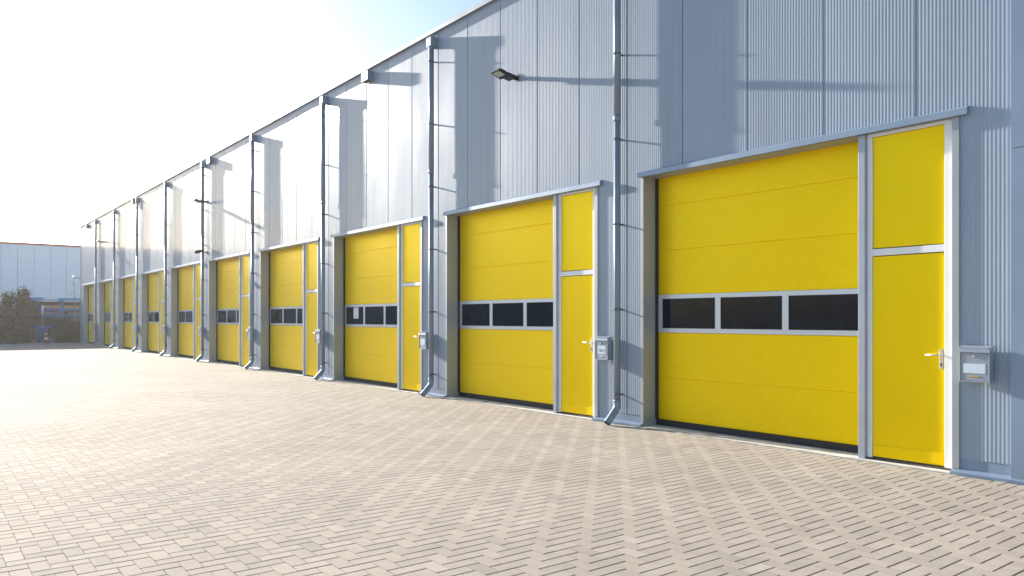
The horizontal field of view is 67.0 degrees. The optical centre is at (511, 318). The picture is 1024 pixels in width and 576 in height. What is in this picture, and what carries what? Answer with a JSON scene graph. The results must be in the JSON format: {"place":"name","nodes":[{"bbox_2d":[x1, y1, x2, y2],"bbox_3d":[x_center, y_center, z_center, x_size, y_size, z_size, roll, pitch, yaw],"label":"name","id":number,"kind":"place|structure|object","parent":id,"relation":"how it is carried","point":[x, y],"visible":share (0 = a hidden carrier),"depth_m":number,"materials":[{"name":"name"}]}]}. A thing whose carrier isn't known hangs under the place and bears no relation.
{"place":"outdoors","nodes":[
{"label":"outdoors","id":0,"kind":"place"},
{"bbox_2d":[0,241,79,307],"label":"warehouse","id":1,"kind":"structure","parent":0,"point":[40,270],"depth_m":60.90,"materials":[{"name":"grey metal"}]},
{"bbox_2d":[0,0,483,244],"label":"sky","id":2,"kind":"structure","parent":0,"point":[102,102],"materials":[{"name":"white"}]},
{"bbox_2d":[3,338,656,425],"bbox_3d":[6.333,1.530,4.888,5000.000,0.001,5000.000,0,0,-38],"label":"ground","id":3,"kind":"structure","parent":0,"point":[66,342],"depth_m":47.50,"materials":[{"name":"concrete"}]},
{"bbox_2d":[0,292,14,343],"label":"bush","id":4,"kind":"object","parent":3,"relation":"on","point":[3,326],"visible":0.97,"depth_m":45.62,"materials":[{"name":"brown plant"}]},
{"bbox_2d":[0,285,35,343],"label":"bush","id":5,"kind":"object","parent":3,"relation":"on","point":[23,298],"visible":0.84,"depth_m":46.42,"materials":[{"name":"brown plant"}]},
{"bbox_2d":[14,300,41,342],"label":"bush","id":6,"kind":"object","parent":3,"relation":"on","point":[35,314],"visible":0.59,"depth_m":46.99,"materials":[{"name":"brown plant"}]},
{"bbox_2d":[4,322,78,343],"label":"fence","id":7,"kind":"object","parent":3,"relation":"on","point":[40,333],"visible":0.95,"depth_m":46.48,"materials":[{"name":"grey metal"}]},
{"bbox_2d":[36,328,47,341],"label":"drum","id":8,"kind":"object","parent":3,"relation":"on","point":[42,335],"visible":0.48,"depth_m":47.83,"materials":[{"name":"blue"}]},
{"bbox_2d":[44,331,48,341],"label":"traffic cone","id":9,"kind":"object","parent":3,"relation":"on","point":[46,338],"visible":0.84,"depth_m":47.37,"materials":[{"name":"orange rubber"}]},
{"bbox_2d":[30,297,79,339],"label":"storage rack","id":10,"kind":"object","parent":3,"relation":"on","point":[47,321],"visible":0.26,"depth_m":54.18,"materials":[{"name":"blue metal"}]},
{"bbox_2d":[38,312,58,314],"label":"timber stack","id":11,"kind":"object","parent":10,"relation":"on","point":[53,313],"visible":0.59,"depth_m":53.25,"materials":[{"name":"brown wood"}]},
{"bbox_2d":[40,305,79,307],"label":"timber stack","id":12,"kind":"object","parent":10,"relation":"on","point":[54,306],"visible":0.44,"depth_m":53.56,"materials":[{"name":"brown wood"}]},
{"bbox_2d":[53,318,79,325],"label":"timber stack","id":13,"kind":"object","parent":10,"relation":"on","point":[70,319],"visible":0.19,"depth_m":54.18,"materials":[{"name":"brown wood"}]},
{"bbox_2d":[64,312,79,314],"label":"timber stack","id":14,"kind":"object","parent":10,"relation":"on","point":[70,313],"visible":0.45,"depth_m":54.18,"materials":[{"name":"brown wood"}]},
{"bbox_2d":[46,316,75,342],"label":"bush","id":15,"kind":"object","parent":3,"relation":"on","point":[61,329],"visible":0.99,"depth_m":47.63,"materials":[{"name":"brown plant"}]},
{"bbox_2d":[63,318,79,342],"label":"bush","id":16,"kind":"object","parent":3,"relation":"on","point":[74,334],"visible":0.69,"depth_m":48.06,"materials":[{"name":"brown plant"}]},
{"bbox_2d":[66,281,79,321],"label":"sapling tree","id":17,"kind":"object","parent":3,"relation":"on","point":[74,307],"visible":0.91,"depth_m":49.13,"materials":[{"name":"brown plant"}]},
{"bbox_2d":[0,343,1023,575],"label":"paving","id":18,"kind":"structure","parent":0,"point":[116,462],"depth_m":6.67,"materials":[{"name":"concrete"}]},
{"bbox_2d":[79,0,1023,485],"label":"warehouse","id":19,"kind":"structure","parent":0,"point":[823,228],"depth_m":10.74,"materials":[{"name":"silver metal"}]},
{"bbox_2d":[88,285,92,343],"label":"garage door","id":20,"kind":"structure","parent":19,"relation":"in","point":[90,288],"depth_m":46.01,"materials":[{"name":"yellow metal"}]},
{"bbox_2d":[91,220,97,345],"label":"drainpipe","id":21,"kind":"object","parent":19,"relation":"attached to","point":[96,272],"visible":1,"depth_m":42.61,"materials":[{"name":"metal"}]},
{"bbox_2d":[94,284,95,344],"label":"personnel door","id":22,"kind":"structure","parent":19,"relation":"in","point":[94,284],"depth_m":43.82,"materials":[{"name":"yellow"}]},
{"bbox_2d":[104,282,109,345],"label":"garage door","id":23,"kind":"structure","parent":19,"relation":"in","point":[106,285],"depth_m":41.96,"materials":[{"name":"yellow metal"}]},
{"bbox_2d":[109,210,116,348],"bbox_3d":[-19.947,-1.959,38.658,0.336,6.932,0.164,0,0,-38],"label":"drainpipe","id":24,"kind":"object","parent":19,"relation":"attached to","point":[114,261],"visible":1,"depth_m":38.66,"materials":[{"name":"metal"}]},
{"bbox_2d":[112,280,113,347],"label":"personnel door","id":25,"kind":"structure","parent":19,"relation":"in","point":[112,280],"depth_m":39.83,"materials":[{"name":"yellow"}]},
{"bbox_2d":[124,278,131,348],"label":"garage door","id":26,"kind":"structure","parent":19,"relation":"in","point":[127,282],"depth_m":37.83,"materials":[{"name":"yellow metal"}]},
{"bbox_2d":[133,276,136,350],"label":"personnel door","id":27,"kind":"structure","parent":19,"relation":"in","point":[134,277],"depth_m":35.84,"materials":[{"name":"yellow metal"}]},
{"bbox_2d":[131,197,139,351],"bbox_3d":[-16.892,-1.959,34.700,0.336,6.932,0.164,0,0,-38],"label":"drainpipe","id":28,"kind":"object","parent":19,"relation":"attached to","point":[137,200],"visible":1,"depth_m":34.70,"materials":[{"name":"metal"}]},
{"bbox_2d":[147,273,158,352],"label":"garage door","id":29,"kind":"structure","parent":19,"relation":"in","point":[152,279],"depth_m":33.87,"materials":[{"name":"yellow metal"}]},
{"bbox_2d":[160,271,164,354],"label":"personnel door","id":30,"kind":"structure","parent":19,"relation":"in","point":[161,272],"depth_m":31.92,"materials":[{"name":"yellow metal"}]},
{"bbox_2d":[159,182,168,355],"bbox_3d":[-13.837,-1.959,30.742,0.336,6.932,0.164,0,0,-38],"label":"drainpipe","id":31,"kind":"object","parent":19,"relation":"attached to","point":[166,184],"visible":1,"depth_m":30.75,"materials":[{"name":"metal"}]},
{"bbox_2d":[177,266,192,357],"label":"garage door","id":32,"kind":"structure","parent":19,"relation":"in","point":[184,275],"depth_m":29.87,"materials":[{"name":"yellow metal"}]},
{"bbox_2d":[195,264,200,359],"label":"personnel door","id":33,"kind":"structure","parent":19,"relation":"in","point":[197,266],"depth_m":27.85,"materials":[{"name":"yellow metal"}]},
{"bbox_2d":[192,199,206,202],"bbox_3d":[-10.730,-4.041,26.609,0.465,0.113,0.250,0,0,-38],"label":"floodlight","id":34,"kind":"object","parent":19,"relation":"attached to","point":[198,201],"visible":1,"depth_m":26.56,"materials":[{"name":"black metal"}]},
{"bbox_2d":[196,162,205,361],"bbox_3d":[-10.782,-1.959,26.784,0.336,6.932,0.164,0,0,-38],"label":"drainpipe","id":35,"kind":"object","parent":19,"relation":"attached to","point":[202,165],"visible":0.99,"depth_m":26.79,"materials":[{"name":"metal"}]},
{"bbox_2d":[195,249,207,253],"bbox_3d":[-10.693,-2.305,26.587,0.433,0.173,0.120,0,0,-38],"label":"security camera","id":36,"kind":"object","parent":19,"relation":"attached to","point":[198,251],"visible":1,"depth_m":26.54,"materials":[{"name":"black"}]},
{"bbox_2d":[207,157,213,164],"bbox_3d":[-10.226,-5.345,26.215,0.146,0.200,0.300,0,0,-38],"label":"overflow box","id":37,"kind":"object","parent":19,"relation":"attached to","point":[210,160],"visible":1,"depth_m":26.12,"materials":[{"name":"metal"}]},
{"bbox_2d":[216,258,238,364],"bbox_3d":[-9.219,-0.316,25.494,0.080,3.608,3.129,0,0,-38],"label":"garage door","id":38,"kind":"structure","parent":19,"relation":"in","point":[227,271],"depth_m":25.85,"materials":[{"name":"yellow metal"}]},
{"bbox_2d":[241,254,248,366],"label":"personnel door","id":39,"kind":"structure","parent":19,"relation":"in","point":[244,258],"depth_m":23.88,"materials":[{"name":"yellow metal"}]},
{"bbox_2d":[247,327,250,338],"bbox_3d":[-7.834,0.428,23.141,0.118,0.344,0.269,0,0,-38],"label":"mailbox","id":40,"kind":"object","parent":19,"relation":"attached to","point":[248,332],"visible":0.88,"depth_m":23.09,"materials":[{"name":"silver metal"}]},
{"bbox_2d":[244,134,256,369],"bbox_3d":[-7.726,-1.959,22.826,0.336,6.932,0.164,0,0,-38],"label":"drainpipe","id":41,"kind":"object","parent":19,"relation":"attached to","point":[253,138],"visible":1,"depth_m":22.82,"materials":[{"name":"metal"}]},
{"bbox_2d":[269,246,302,373],"bbox_3d":[-6.164,-0.316,21.536,0.080,3.608,3.129,0,0,-38],"label":"garage door","id":42,"kind":"structure","parent":19,"relation":"in","point":[285,265],"depth_m":21.75,"materials":[{"name":"yellow metal"}]},
{"bbox_2d":[305,241,316,376],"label":"personnel door","id":43,"kind":"structure","parent":19,"relation":"in","point":[310,248],"depth_m":19.90,"materials":[{"name":"yellow metal"}]},
{"bbox_2d":[315,329,320,342],"bbox_3d":[-4.778,0.428,19.183,0.118,0.344,0.269,0,0,-38],"label":"mailbox","id":44,"kind":"object","parent":19,"relation":"attached to","point":[317,335],"visible":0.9,"depth_m":19.13,"materials":[{"name":"silver metal"}]},
{"bbox_2d":[314,96,327,379],"bbox_3d":[-4.671,-1.959,18.868,0.336,6.932,0.164,0,0,-38],"label":"drainpipe","id":45,"kind":"object","parent":19,"relation":"attached to","point":[323,101],"visible":1,"depth_m":18.87,"materials":[{"name":"metal"}]},
{"bbox_2d":[361,70,372,83],"bbox_3d":[-3.199,-5.345,17.111,0.146,0.200,0.300,0,0,-38],"label":"overflow box","id":46,"kind":"object","parent":19,"relation":"attached to","point":[366,76],"visible":1,"depth_m":17.02,"materials":[{"name":"metal"}]},
{"bbox_2d":[343,228,396,386],"bbox_3d":[-3.109,-0.316,17.578,0.080,3.608,3.129,0,0,-38],"label":"garage door","id":47,"kind":"structure","parent":19,"relation":"in","point":[370,259],"depth_m":17.74,"materials":[{"name":"yellow metal"}]},
{"bbox_2d":[401,221,419,391],"bbox_3d":[-2.045,-0.234,15.829,0.145,3.449,0.878,0,0,-38],"label":"personnel door","id":48,"kind":"structure","parent":19,"relation":"in","point":[410,232],"depth_m":15.88,"materials":[{"name":"yellow metal"}]},
{"bbox_2d":[418,331,428,348],"bbox_3d":[-1.723,0.428,15.225,0.118,0.344,0.269,0,0,-38],"label":"mailbox","id":49,"kind":"object","parent":19,"relation":"attached to","point":[423,340],"visible":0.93,"depth_m":15.15,"materials":[{"name":"silver metal"}]},
{"bbox_2d":[419,335,425,347],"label":"front door","id":50,"kind":"structure","parent":49,"relation":"in","point":[420,336],"depth_m":15.20,"materials":[{"name":"silver metal"}]},
{"bbox_2d":[420,36,437,396],"bbox_3d":[-1.616,-1.959,14.910,0.336,6.932,0.164,0,0,-38],"label":"drainpipe","id":51,"kind":"object","parent":19,"relation":"attached to","point":[431,43],"visible":1,"depth_m":14.91,"materials":[{"name":"metal"}]},
{"bbox_2d":[490,68,517,80],"bbox_3d":[-0.104,-4.041,12.843,0.465,0.113,0.250,0,0,-38],"label":"floodlight","id":52,"kind":"object","parent":19,"relation":"attached to","point":[500,73],"visible":1,"depth_m":12.79,"materials":[{"name":"black metal"}]},
{"bbox_2d":[458,199,552,409],"bbox_3d":[-0.054,-0.316,13.620,0.080,3.608,3.129,0,0,-38],"label":"garage door","id":53,"kind":"structure","parent":19,"relation":"in","point":[505,255],"depth_m":13.64,"materials":[{"name":"yellow metal"}]},
{"bbox_2d":[558,188,594,417],"bbox_3d":[1.010,-0.234,11.871,0.145,3.449,0.878,0,0,-38],"label":"personnel door","id":54,"kind":"structure","parent":19,"relation":"in","point":[576,208],"depth_m":11.91,"materials":[{"name":"yellow metal"}]},
{"bbox_2d":[594,336,611,359],"bbox_3d":[1.332,0.428,11.267,0.118,0.344,0.269,0,0,-38],"label":"mailbox","id":55,"kind":"object","parent":19,"relation":"attached to","point":[603,347],"visible":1,"depth_m":11.20,"materials":[{"name":"silver metal"}]},
{"bbox_2d":[596,341,606,358],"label":"front door","id":56,"kind":"structure","parent":55,"relation":"in","point":[604,343],"depth_m":11.24,"materials":[{"name":"silver metal"}]},
{"bbox_2d":[604,0,622,424],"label":"drainpipe","id":57,"kind":"object","parent":19,"relation":"attached to","point":[617,394],"visible":1,"depth_m":10.95,"materials":[{"name":"metal"}]},
{"bbox_2d":[655,142,857,452],"bbox_3d":[3.002,-0.316,9.662,0.080,3.608,3.129,0,0,-38],"label":"garage door","id":58,"kind":"structure","parent":19,"relation":"in","point":[756,262],"depth_m":9.53,"materials":[{"name":"yellow metal"}]},
{"bbox_2d":[867,119,951,470],"bbox_3d":[4.065,-0.234,7.913,0.145,3.449,0.878,0,0,-38],"label":"personnel door","id":59,"kind":"structure","parent":19,"relation":"in","point":[909,169],"depth_m":7.91,"materials":[{"name":"yellow metal"}]},
{"bbox_2d":[958,345,993,382],"bbox_3d":[4.387,0.428,7.309,0.118,0.344,0.269,0,0,-38],"label":"mailbox","id":60,"kind":"object","parent":19,"relation":"attached to","point":[976,363],"visible":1,"depth_m":7.27,"materials":[{"name":"silver metal"}]},
{"bbox_2d":[961,353,987,380],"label":"front door","id":61,"kind":"structure","parent":60,"relation":"in","point":[980,358],"depth_m":7.27,"materials":[{"name":"silver metal"}]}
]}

